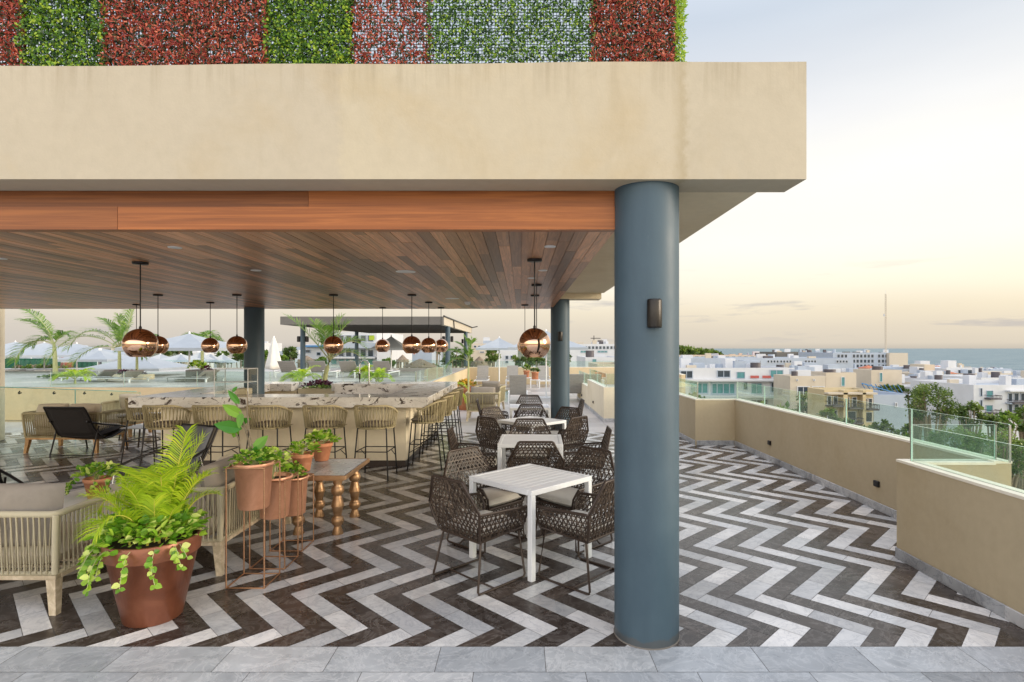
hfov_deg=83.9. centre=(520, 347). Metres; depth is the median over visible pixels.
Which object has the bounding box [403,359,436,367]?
thatched hut
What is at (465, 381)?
croton plant
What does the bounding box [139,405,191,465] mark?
bar stool
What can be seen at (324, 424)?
bar stool
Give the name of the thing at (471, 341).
palm tree
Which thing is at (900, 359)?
white building
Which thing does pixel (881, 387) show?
blue pergola
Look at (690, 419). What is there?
parapet wall
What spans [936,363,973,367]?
white building
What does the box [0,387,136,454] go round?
glass balustrade
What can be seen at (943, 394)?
windswept tree
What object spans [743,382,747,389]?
window
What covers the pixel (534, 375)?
plant pot
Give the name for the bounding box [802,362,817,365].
distant house
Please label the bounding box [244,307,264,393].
column
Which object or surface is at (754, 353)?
white building
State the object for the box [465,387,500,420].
armchair
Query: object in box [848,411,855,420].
window
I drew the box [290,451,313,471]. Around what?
plant pot
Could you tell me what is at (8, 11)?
hedge panel
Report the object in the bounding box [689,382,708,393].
window
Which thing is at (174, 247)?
ceiling light
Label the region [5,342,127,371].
umbrella
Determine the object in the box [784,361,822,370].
white building
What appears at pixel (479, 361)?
thatched hut
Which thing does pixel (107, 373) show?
sun lounger
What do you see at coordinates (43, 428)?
rope sofa
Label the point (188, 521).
pothos plant
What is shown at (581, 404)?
woven armchair
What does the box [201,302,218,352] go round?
pendant lamp
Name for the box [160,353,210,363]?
umbrella
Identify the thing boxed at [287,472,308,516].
plant pot
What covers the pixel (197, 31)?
hedge panel
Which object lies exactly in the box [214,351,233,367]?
leafy tree
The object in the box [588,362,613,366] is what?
white building
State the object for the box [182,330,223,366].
palm tree
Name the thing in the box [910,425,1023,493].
glass balustrade
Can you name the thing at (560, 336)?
wall light
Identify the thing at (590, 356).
white building
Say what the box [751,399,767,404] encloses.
window
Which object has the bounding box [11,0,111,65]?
hedge panel
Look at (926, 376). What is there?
white building
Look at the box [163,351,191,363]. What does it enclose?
leafy tree
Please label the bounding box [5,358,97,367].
netting fence
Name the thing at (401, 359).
thatched hut
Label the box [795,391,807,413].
leafy tree
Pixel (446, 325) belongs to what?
pergola
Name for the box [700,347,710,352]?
headland tree
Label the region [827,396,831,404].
window
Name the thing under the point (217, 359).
umbrella
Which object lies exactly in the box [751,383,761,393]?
window
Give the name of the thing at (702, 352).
headland tree
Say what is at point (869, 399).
window
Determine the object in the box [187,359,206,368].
yellow green plant
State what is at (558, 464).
woven armchair
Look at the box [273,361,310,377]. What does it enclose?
sun lounger
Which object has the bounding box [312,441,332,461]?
plant pot
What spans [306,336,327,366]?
white building
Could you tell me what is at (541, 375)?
sun lounger
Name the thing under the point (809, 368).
white building
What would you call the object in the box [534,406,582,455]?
woven armchair
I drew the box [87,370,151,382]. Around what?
sun lounger
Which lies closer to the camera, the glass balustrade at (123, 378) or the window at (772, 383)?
the glass balustrade at (123, 378)
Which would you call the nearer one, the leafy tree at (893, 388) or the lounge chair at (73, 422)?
the lounge chair at (73, 422)
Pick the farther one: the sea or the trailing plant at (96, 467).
the sea
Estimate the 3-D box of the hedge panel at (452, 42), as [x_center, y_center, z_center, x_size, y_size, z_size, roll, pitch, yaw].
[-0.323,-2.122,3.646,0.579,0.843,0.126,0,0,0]
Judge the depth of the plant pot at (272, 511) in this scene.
4.92 m
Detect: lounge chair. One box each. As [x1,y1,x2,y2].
[0,469,23,482]
[43,406,127,456]
[111,423,217,483]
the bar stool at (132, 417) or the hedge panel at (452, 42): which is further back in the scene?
the bar stool at (132, 417)
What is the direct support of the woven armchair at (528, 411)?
on the floor
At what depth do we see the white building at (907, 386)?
90.78 m
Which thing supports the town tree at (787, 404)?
on the ground
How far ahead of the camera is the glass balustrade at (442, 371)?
20.23 m
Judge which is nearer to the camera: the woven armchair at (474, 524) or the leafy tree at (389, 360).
the woven armchair at (474, 524)
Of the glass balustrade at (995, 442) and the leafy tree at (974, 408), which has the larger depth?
the leafy tree at (974, 408)
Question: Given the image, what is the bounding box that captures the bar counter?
[128,382,456,465]
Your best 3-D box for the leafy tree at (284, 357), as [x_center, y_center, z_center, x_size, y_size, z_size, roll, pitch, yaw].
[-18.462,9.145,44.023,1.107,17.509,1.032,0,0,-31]
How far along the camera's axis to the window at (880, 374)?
91.97 m
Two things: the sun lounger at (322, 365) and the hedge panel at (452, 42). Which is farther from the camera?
the sun lounger at (322, 365)
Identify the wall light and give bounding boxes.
[558,332,562,340]
[647,298,661,327]
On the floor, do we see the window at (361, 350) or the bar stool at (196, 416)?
the bar stool at (196, 416)
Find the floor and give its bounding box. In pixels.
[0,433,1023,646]
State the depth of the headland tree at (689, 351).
306.54 m
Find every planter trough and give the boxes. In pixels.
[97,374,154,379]
[186,369,216,381]
[298,386,334,393]
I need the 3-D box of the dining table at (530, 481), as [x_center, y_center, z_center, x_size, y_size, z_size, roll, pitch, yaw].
[0.090,1.530,5.160,0.790,0.740,0.790,0,0,-45]
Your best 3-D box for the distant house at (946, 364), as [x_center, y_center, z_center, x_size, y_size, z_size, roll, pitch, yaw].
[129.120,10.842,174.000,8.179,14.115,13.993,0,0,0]
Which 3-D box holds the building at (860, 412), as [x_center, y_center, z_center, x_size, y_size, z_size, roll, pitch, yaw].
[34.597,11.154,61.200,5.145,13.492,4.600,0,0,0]
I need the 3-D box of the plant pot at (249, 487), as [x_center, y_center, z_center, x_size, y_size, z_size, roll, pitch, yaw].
[-2.170,1.110,4.630,0.318,0.370,0.318,0,0,30]
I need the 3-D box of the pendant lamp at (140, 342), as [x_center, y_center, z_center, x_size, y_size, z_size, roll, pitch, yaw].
[-3.500,-0.354,5.240,0.284,0.872,0.284,0,0,0]
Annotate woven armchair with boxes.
[428,474,527,595]
[443,446,524,553]
[447,426,497,489]
[475,416,526,470]
[476,398,508,440]
[480,406,528,456]
[506,441,564,514]
[509,418,552,465]
[513,404,548,430]
[514,395,542,416]
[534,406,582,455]
[536,446,613,553]
[536,478,613,594]
[553,415,588,470]
[563,425,611,489]
[569,398,584,420]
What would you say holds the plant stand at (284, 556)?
on the floor
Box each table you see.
[117,412,160,439]
[120,424,157,451]
[287,458,369,534]
[469,463,591,581]
[497,416,565,451]
[497,434,562,489]
[510,404,550,430]
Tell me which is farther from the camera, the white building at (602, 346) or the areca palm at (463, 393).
the white building at (602, 346)
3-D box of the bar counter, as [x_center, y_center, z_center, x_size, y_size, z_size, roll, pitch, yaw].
[-3.750,1.333,10.850,4.640,1.135,4.100,0,0,0]
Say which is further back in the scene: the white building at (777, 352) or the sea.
the sea
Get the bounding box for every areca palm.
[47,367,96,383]
[279,365,321,381]
[348,365,372,375]
[357,367,396,381]
[457,382,466,400]
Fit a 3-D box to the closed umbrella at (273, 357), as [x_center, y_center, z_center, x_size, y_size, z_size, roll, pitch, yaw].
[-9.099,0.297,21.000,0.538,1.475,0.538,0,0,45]
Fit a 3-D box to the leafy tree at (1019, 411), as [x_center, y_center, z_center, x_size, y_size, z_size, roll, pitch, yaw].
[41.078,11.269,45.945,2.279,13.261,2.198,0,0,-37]
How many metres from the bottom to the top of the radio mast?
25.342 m
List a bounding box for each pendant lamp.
[122,261,158,356]
[132,304,139,328]
[153,294,168,352]
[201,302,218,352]
[226,294,247,352]
[323,294,343,352]
[375,307,389,351]
[402,294,421,352]
[421,302,436,352]
[436,307,447,351]
[519,258,550,356]
[531,284,541,327]
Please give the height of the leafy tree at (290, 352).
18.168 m
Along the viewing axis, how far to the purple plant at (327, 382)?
12.55 m
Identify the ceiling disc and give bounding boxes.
[396,270,415,272]
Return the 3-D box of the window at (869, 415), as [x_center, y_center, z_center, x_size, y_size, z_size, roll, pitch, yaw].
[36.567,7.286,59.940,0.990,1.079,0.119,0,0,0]
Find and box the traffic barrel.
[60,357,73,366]
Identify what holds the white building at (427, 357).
on the ground
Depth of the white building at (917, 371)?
143.50 m
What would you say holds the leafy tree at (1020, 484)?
on the ground
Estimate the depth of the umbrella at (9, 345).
25.71 m
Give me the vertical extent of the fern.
0.866 m
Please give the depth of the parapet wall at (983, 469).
5.01 m
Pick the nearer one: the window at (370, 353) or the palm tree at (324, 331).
the palm tree at (324, 331)
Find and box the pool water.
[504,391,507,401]
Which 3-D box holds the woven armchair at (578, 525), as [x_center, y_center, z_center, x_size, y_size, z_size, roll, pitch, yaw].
[0.544,1.462,4.723,0.648,0.878,0.654,0,0,43]
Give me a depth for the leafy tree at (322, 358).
39.84 m
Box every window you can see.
[345,349,351,356]
[360,349,365,356]
[367,349,373,356]
[597,350,607,352]
[680,370,692,378]
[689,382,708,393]
[711,382,735,394]
[717,370,730,377]
[736,372,744,378]
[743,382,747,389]
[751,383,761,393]
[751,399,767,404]
[770,370,783,377]
[771,382,773,391]
[797,386,809,395]
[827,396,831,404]
[833,396,837,404]
[841,377,844,385]
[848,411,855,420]
[852,397,856,406]
[866,412,872,421]
[868,398,872,407]
[879,373,882,381]
[986,390,992,396]
[986,405,992,411]
[1008,393,1012,401]
[1008,404,1012,412]
[1014,393,1018,401]
[1020,393,1023,401]
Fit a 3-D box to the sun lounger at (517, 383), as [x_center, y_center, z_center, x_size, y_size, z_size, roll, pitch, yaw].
[-0.086,1.401,19.715,0.660,0.999,1.870,0,0,0]
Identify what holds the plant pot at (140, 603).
on the floor
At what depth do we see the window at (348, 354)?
61.97 m
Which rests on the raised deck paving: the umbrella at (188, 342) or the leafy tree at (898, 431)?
the umbrella at (188, 342)
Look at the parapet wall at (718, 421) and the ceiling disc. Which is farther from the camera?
the parapet wall at (718, 421)
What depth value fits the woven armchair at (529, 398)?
12.39 m
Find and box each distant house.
[190,351,213,367]
[739,360,759,363]
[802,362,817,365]
[900,361,929,366]
[909,367,923,372]
[917,364,934,370]
[935,360,971,372]
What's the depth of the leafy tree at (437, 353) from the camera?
89.80 m
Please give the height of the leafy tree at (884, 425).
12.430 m
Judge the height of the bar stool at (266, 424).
1.081 m
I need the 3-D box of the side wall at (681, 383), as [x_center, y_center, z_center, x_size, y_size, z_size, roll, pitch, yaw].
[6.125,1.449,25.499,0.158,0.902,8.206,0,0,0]
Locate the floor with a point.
(226, 627)
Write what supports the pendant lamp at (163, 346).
hanging from the roof canopy
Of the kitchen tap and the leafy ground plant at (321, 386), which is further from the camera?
the leafy ground plant at (321, 386)
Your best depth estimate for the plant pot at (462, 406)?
17.28 m
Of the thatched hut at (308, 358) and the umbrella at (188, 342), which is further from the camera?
the thatched hut at (308, 358)
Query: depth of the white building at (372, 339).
61.97 m
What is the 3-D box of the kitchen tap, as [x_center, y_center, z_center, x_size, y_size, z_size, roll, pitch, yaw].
[-3.287,0.508,12.100,0.301,0.513,0.048,0,0,0]
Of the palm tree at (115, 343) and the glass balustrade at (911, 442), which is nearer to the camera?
the glass balustrade at (911, 442)
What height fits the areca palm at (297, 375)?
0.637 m
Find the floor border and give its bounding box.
[0,647,1023,681]
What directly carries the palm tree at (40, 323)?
on the raised deck paving
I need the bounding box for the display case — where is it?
[214,368,257,394]
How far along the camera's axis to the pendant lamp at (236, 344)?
8.34 m
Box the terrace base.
[5,389,606,432]
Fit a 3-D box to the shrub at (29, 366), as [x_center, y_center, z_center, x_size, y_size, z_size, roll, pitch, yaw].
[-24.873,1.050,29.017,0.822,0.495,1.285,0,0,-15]
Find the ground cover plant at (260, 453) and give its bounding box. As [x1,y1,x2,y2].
[223,446,279,471]
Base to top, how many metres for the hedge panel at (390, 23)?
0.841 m
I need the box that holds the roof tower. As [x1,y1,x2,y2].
[858,365,871,368]
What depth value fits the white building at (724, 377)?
85.00 m
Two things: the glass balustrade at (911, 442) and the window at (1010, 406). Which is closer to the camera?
the glass balustrade at (911, 442)
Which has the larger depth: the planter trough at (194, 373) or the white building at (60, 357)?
the white building at (60, 357)
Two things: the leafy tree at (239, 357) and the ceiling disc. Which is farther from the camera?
the leafy tree at (239, 357)
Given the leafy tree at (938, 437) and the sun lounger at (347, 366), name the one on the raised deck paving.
the sun lounger at (347, 366)
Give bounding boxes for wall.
[469,367,613,383]
[577,379,608,420]
[603,387,613,421]
[679,373,685,393]
[679,392,702,444]
[697,398,740,444]
[734,399,1011,518]
[895,459,1023,628]
[915,459,995,481]
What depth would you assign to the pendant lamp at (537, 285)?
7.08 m
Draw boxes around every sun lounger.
[58,369,124,381]
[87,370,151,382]
[164,370,224,381]
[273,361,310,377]
[305,361,340,377]
[335,361,358,377]
[370,361,399,376]
[474,366,489,384]
[505,366,517,385]
[508,375,527,404]
[536,366,550,386]
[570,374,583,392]
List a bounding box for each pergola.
[280,315,477,368]
[861,383,902,392]
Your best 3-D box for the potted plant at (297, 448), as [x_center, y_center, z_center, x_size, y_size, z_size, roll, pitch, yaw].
[-2.265,1.039,5.939,0.342,0.195,0.356,0,0,-34]
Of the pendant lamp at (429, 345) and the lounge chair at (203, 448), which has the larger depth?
the pendant lamp at (429, 345)
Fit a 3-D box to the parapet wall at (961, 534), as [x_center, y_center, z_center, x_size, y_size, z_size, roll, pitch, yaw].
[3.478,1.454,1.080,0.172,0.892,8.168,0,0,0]
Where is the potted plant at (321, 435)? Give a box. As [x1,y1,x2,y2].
[304,428,341,449]
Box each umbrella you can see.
[5,341,29,370]
[5,342,57,370]
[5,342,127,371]
[57,348,130,374]
[79,357,194,373]
[115,331,227,380]
[151,353,167,358]
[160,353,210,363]
[191,351,214,359]
[204,353,224,367]
[206,354,237,367]
[265,336,280,375]
[370,335,402,369]
[476,336,512,380]
[508,329,587,398]
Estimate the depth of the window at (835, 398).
59.98 m
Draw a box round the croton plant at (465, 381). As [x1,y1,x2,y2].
[457,378,476,386]
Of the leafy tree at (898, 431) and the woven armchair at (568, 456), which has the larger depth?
the leafy tree at (898, 431)
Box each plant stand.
[225,460,280,588]
[249,473,298,569]
[269,473,313,551]
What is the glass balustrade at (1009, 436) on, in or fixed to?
on the parapet wall at (852, 461)
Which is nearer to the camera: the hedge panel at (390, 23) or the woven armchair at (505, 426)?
the hedge panel at (390, 23)
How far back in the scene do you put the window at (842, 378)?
79.96 m
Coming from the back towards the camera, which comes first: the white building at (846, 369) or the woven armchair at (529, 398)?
the white building at (846, 369)
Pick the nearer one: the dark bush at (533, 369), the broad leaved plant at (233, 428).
the broad leaved plant at (233, 428)
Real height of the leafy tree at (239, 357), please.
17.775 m
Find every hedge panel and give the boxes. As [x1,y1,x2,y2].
[0,0,32,65]
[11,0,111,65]
[94,0,190,65]
[179,0,270,64]
[261,0,354,63]
[346,0,434,63]
[425,0,514,63]
[507,0,596,62]
[587,0,688,61]
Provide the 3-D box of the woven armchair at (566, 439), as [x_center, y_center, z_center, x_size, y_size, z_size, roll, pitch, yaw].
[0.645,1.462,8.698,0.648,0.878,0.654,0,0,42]
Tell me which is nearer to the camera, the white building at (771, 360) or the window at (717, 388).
the window at (717, 388)
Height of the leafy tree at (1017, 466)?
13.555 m
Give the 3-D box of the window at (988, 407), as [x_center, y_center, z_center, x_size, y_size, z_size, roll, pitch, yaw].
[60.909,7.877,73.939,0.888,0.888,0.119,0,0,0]
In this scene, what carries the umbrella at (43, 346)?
on the raised deck paving
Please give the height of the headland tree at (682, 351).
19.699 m
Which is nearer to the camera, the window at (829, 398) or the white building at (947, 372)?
the window at (829, 398)
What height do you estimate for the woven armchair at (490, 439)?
0.878 m
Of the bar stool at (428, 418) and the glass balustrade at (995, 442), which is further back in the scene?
the bar stool at (428, 418)
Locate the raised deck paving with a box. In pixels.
[5,368,465,386]
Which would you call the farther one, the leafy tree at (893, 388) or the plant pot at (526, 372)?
the leafy tree at (893, 388)
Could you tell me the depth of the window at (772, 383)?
84.97 m
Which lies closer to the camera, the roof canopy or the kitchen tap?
the roof canopy
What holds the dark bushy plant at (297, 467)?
in the plant pot at (293, 504)
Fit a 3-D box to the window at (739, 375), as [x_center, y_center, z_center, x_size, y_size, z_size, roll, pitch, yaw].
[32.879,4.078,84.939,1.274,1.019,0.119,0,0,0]
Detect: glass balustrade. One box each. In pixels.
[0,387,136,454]
[50,372,416,386]
[415,363,451,381]
[579,370,589,384]
[590,369,606,386]
[742,382,1010,462]
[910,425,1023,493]
[912,424,996,460]
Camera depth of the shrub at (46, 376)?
19.15 m
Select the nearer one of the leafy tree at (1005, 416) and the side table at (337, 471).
the side table at (337, 471)
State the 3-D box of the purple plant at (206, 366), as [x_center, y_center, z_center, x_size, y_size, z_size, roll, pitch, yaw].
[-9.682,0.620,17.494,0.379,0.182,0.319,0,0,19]
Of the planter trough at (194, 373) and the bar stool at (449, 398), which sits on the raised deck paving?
the planter trough at (194, 373)
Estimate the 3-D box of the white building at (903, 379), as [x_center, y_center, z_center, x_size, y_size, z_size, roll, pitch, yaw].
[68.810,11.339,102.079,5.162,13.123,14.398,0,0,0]
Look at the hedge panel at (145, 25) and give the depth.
3.63 m
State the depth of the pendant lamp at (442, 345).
11.00 m
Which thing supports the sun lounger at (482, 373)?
on the pool deck at (596, 424)
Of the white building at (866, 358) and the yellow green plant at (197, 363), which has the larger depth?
the white building at (866, 358)
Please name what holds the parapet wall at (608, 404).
on the pool deck at (596, 424)
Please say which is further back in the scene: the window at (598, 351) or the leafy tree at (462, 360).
the window at (598, 351)
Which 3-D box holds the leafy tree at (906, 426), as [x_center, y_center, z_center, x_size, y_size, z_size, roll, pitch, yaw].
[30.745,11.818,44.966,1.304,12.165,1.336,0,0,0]
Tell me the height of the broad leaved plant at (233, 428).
0.656 m
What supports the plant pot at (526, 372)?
on the low table
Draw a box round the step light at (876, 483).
[873,480,879,487]
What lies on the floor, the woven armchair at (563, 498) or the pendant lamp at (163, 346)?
the woven armchair at (563, 498)
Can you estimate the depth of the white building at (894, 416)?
60.20 m
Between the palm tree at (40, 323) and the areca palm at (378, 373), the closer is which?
the areca palm at (378, 373)
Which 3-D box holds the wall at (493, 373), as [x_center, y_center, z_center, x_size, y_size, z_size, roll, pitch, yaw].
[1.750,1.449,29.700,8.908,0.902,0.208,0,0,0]
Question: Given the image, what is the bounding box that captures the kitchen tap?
[359,360,372,383]
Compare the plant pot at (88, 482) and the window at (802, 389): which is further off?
the window at (802, 389)
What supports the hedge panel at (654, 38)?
on the roof canopy
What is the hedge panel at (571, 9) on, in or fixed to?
on the roof canopy
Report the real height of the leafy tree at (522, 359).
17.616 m
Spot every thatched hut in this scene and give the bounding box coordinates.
[296,355,315,367]
[396,355,408,367]
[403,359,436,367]
[470,356,487,366]
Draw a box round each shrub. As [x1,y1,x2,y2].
[20,364,40,368]
[36,364,52,367]
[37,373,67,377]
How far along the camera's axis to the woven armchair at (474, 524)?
4.57 m
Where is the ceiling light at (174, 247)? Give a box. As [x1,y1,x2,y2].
[167,246,181,248]
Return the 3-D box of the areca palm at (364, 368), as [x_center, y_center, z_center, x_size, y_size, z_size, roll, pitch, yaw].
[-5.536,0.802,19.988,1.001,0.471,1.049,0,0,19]
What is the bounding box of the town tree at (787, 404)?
[760,401,789,407]
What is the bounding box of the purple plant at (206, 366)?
[198,365,211,369]
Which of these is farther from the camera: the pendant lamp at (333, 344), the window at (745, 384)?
the window at (745, 384)
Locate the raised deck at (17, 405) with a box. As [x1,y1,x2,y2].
[5,368,467,419]
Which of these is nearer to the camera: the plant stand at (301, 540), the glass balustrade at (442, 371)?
the plant stand at (301, 540)
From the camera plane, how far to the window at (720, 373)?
84.97 m
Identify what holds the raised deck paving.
on the raised deck at (17, 405)
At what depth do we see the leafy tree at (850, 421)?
49.48 m
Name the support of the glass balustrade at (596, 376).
on the parapet wall at (591, 391)
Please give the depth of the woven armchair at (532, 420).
8.22 m
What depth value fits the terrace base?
15.04 m
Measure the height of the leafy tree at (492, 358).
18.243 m
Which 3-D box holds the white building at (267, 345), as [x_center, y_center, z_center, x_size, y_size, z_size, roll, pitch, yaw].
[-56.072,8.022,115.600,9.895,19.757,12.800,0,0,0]
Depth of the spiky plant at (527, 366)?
27.86 m
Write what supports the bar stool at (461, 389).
on the floor
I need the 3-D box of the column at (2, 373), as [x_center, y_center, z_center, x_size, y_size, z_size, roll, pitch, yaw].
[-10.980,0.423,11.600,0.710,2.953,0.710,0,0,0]
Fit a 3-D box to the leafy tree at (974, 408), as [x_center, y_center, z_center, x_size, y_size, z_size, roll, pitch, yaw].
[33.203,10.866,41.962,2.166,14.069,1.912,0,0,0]
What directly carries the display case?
on the bar counter
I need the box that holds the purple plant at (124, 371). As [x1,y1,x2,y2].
[115,369,146,373]
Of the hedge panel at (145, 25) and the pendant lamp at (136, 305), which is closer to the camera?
the hedge panel at (145, 25)
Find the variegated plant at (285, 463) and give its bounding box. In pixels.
[264,446,292,478]
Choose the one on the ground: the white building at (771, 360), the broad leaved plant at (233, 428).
the white building at (771, 360)
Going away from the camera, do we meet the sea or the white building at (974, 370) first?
the white building at (974, 370)
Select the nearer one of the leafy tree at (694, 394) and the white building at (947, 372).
the leafy tree at (694, 394)
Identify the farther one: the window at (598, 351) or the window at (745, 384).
the window at (598, 351)
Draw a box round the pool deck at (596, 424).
[5,384,613,432]
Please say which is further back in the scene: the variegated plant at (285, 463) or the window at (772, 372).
the window at (772, 372)
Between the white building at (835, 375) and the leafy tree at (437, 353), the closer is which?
the white building at (835, 375)
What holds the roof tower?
on the ground
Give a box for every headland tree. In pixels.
[679,345,686,354]
[683,345,692,354]
[691,346,698,354]
[695,347,705,354]
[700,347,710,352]
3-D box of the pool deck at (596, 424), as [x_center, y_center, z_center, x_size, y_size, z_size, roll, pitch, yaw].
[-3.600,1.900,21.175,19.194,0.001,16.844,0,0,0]
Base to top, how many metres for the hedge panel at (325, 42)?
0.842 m
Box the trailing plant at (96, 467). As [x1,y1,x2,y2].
[65,461,126,494]
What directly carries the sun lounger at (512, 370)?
on the pool deck at (596, 424)
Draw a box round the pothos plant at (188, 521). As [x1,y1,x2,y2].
[76,503,210,595]
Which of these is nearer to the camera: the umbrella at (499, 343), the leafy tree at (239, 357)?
the umbrella at (499, 343)
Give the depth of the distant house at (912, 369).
146.26 m
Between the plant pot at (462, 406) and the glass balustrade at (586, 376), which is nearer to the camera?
the plant pot at (462, 406)
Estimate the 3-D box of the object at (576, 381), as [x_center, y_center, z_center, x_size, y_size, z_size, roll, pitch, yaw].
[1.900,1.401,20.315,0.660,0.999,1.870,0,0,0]
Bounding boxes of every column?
[0,309,4,440]
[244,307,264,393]
[551,299,569,429]
[614,181,679,649]
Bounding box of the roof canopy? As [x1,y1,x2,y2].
[0,62,805,308]
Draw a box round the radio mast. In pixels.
[883,294,886,352]
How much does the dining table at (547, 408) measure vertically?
0.740 m
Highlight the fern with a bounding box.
[69,424,223,545]
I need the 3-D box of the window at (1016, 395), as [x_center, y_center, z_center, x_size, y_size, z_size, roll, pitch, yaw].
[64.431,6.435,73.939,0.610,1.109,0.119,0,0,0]
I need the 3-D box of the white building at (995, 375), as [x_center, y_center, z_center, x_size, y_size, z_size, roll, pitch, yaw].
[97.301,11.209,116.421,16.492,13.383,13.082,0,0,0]
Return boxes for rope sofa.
[0,483,127,615]
[21,403,128,452]
[126,445,292,575]
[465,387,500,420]
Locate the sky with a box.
[0,0,1023,348]
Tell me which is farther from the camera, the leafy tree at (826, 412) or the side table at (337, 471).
the leafy tree at (826, 412)
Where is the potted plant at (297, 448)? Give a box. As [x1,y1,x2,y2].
[286,438,321,455]
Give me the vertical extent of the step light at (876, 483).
0.070 m
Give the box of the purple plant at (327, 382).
[301,379,335,386]
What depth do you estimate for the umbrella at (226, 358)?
51.61 m
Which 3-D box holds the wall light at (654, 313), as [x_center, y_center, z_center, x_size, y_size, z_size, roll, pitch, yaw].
[0.838,-0.215,3.553,0.094,0.180,0.082,0,0,-2]
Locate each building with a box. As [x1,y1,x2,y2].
[19,345,114,363]
[204,341,281,367]
[268,347,299,367]
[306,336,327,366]
[329,332,402,367]
[377,350,411,367]
[412,350,442,365]
[471,337,491,366]
[496,350,517,366]
[570,339,613,366]
[577,350,613,366]
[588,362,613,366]
[679,351,767,356]
[679,353,852,367]
[679,358,788,405]
[759,349,807,356]
[774,366,825,412]
[776,365,814,373]
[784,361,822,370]
[798,349,885,366]
[808,387,879,427]
[811,365,855,387]
[840,368,857,371]
[850,350,907,365]
[853,364,909,371]
[853,365,901,392]
[873,390,912,435]
[902,368,923,375]
[902,374,909,383]
[902,384,909,393]
[905,372,962,381]
[908,370,962,375]
[910,373,919,377]
[910,373,1023,447]
[933,370,1023,379]
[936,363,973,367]
[949,367,1012,374]
[979,367,1020,372]
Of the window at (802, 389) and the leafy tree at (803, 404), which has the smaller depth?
the leafy tree at (803, 404)
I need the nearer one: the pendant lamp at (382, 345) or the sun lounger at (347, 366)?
the pendant lamp at (382, 345)
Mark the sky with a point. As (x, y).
(912, 191)
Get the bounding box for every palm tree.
[5,309,75,373]
[40,309,149,374]
[112,334,159,369]
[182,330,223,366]
[283,313,371,386]
[443,335,476,394]
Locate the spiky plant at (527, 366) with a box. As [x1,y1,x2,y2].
[522,363,530,369]
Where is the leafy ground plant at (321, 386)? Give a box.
[302,384,330,388]
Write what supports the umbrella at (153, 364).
on the raised deck paving
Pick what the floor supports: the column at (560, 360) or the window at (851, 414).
the column at (560, 360)
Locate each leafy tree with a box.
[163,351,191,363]
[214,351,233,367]
[232,353,243,367]
[265,349,268,363]
[280,354,288,360]
[282,346,298,361]
[315,356,327,363]
[382,357,396,367]
[436,352,440,364]
[440,347,460,367]
[459,353,473,367]
[484,350,501,366]
[511,355,534,366]
[532,357,549,366]
[685,392,704,397]
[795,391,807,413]
[817,406,842,421]
[841,417,854,423]
[872,418,895,432]
[877,383,905,392]
[892,428,909,436]
[901,423,908,435]
[922,425,999,456]
[953,400,988,445]
[971,427,1023,487]
[983,412,1007,452]
[990,408,1022,456]
[1004,439,1023,489]
[1013,405,1023,440]
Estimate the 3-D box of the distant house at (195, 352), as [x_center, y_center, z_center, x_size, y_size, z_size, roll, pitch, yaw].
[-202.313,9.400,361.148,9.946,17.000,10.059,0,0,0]
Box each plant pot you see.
[82,475,112,498]
[100,526,201,627]
[232,458,274,510]
[259,472,292,519]
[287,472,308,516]
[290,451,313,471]
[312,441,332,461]
[457,386,474,409]
[523,370,529,376]
[531,372,538,379]
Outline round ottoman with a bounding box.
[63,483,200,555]
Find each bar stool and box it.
[120,398,160,464]
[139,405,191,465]
[191,405,240,462]
[246,405,292,453]
[302,405,347,457]
[353,405,397,480]
[407,398,446,469]
[418,394,453,459]
[426,390,458,449]
[433,387,463,442]
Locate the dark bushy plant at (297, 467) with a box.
[282,460,307,478]
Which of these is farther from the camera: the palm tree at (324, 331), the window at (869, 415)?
the window at (869, 415)
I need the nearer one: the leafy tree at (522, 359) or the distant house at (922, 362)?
the leafy tree at (522, 359)
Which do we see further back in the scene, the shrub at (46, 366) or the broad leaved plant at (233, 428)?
the shrub at (46, 366)
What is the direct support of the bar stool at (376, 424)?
on the floor
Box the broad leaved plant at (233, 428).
[214,387,267,462]
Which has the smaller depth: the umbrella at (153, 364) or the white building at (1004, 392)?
the umbrella at (153, 364)
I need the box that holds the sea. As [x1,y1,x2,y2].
[714,349,1023,369]
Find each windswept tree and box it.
[903,382,964,442]
[905,383,928,438]
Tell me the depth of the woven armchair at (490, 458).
7.17 m
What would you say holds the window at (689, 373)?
in the white building at (724, 377)
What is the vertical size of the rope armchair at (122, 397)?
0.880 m
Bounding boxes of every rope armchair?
[101,394,151,436]
[475,381,505,408]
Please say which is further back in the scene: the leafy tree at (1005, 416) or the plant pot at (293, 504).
the leafy tree at (1005, 416)
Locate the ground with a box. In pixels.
[5,349,709,367]
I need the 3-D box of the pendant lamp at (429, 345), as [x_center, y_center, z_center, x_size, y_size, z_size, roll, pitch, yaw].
[-1.580,-0.354,9.800,0.284,0.872,0.284,0,0,-41]
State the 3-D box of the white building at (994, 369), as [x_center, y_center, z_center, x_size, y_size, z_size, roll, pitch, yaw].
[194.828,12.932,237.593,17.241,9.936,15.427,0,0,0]
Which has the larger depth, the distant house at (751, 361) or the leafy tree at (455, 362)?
the distant house at (751, 361)
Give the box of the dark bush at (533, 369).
[529,367,539,371]

